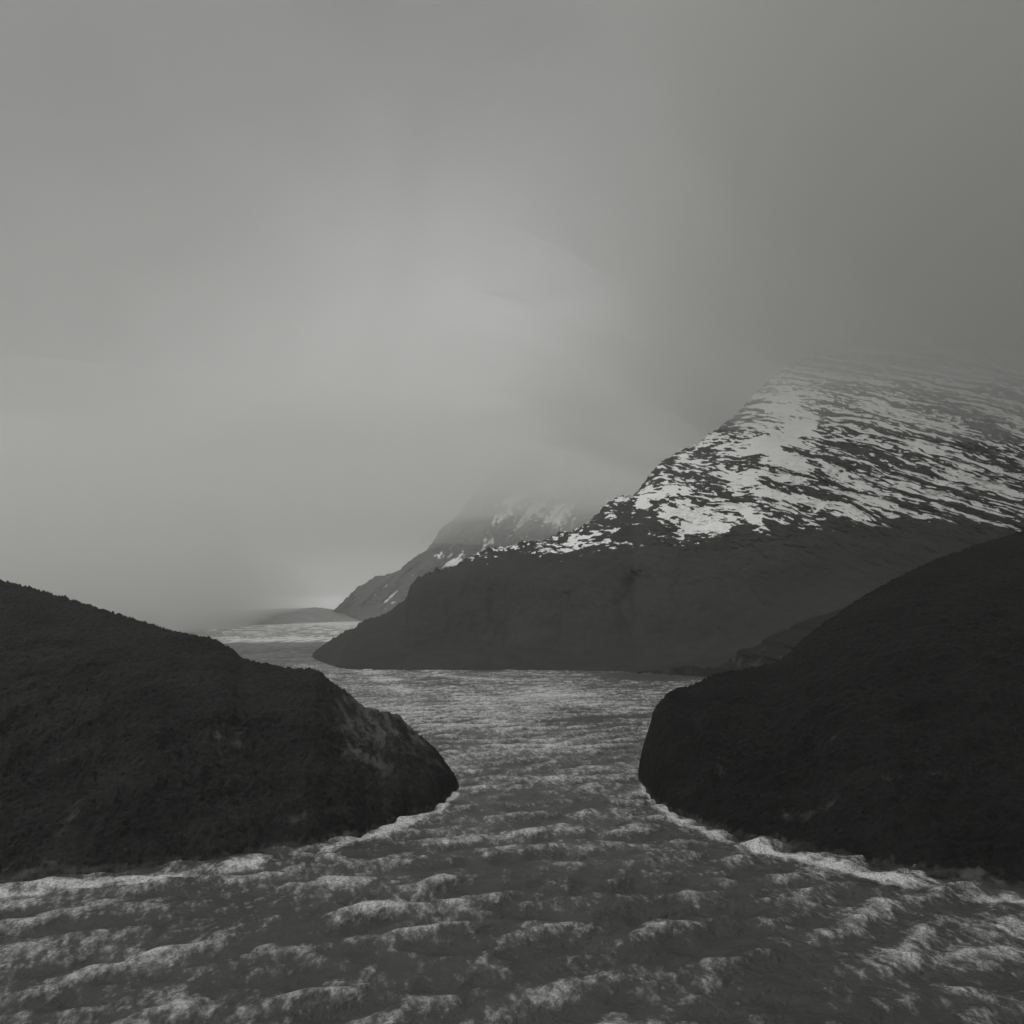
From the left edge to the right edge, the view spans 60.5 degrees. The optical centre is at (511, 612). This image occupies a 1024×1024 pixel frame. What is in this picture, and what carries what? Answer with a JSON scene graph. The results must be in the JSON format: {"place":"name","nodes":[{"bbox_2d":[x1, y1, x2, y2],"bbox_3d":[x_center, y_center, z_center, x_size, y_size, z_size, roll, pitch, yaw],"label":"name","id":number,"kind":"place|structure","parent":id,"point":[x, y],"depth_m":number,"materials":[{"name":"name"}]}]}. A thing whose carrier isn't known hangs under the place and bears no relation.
{"place":"outdoors","nodes":[
{"label":"outdoors","id":0,"kind":"place"},
{"bbox_2d":[0,579,458,882],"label":"hill","id":1,"kind":"structure","parent":0,"point":[127,743],"depth_m":430.47,"materials":[{"name":"black stone"}]},
{"bbox_2d":[114,607,358,628],"bbox_3d":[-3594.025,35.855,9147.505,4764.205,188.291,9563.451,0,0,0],"label":"land","id":2,"kind":"structure","parent":0,"point":[223,618],"depth_m":7112.20,"materials":[{"name":"grey"}]},
{"bbox_2d":[0,621,1023,1023],"bbox_3d":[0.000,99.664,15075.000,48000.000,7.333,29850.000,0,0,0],"label":"water","id":3,"kind":"structure","parent":0,"point":[548,861],"depth_m":290.08,"materials":[{"name":"grey liquid"}]},
{"bbox_2d":[0,0,1023,611],"label":"sky","id":4,"kind":"structure","parent":0,"point":[284,284],"materials":[{"name":"grey"}]},
{"bbox_2d":[333,438,704,620],"bbox_3d":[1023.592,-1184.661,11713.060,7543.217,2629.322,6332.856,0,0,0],"label":"mountain","id":5,"kind":"structure","parent":0,"point":[541,497],"depth_m":10551.92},
{"bbox_2d":[312,292,1023,671],"bbox_3d":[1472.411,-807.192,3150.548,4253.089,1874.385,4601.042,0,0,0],"label":"mountain","id":6,"kind":"structure","parent":0,"point":[846,470],"depth_m":2226.88,"materials":[{"name":"grey stone"}]},
{"bbox_2d":[625,603,851,676],"bbox_3d":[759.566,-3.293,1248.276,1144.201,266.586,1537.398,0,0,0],"label":"hill","id":7,"kind":"structure","parent":0,"point":[775,647],"depth_m":1412.08,"materials":[{"name":"grey stone"}]},
{"bbox_2d":[638,531,1023,887],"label":"hill","id":8,"kind":"structure","parent":0,"point":[881,727],"depth_m":452.86,"materials":[{"name":"black stone"}]}
]}

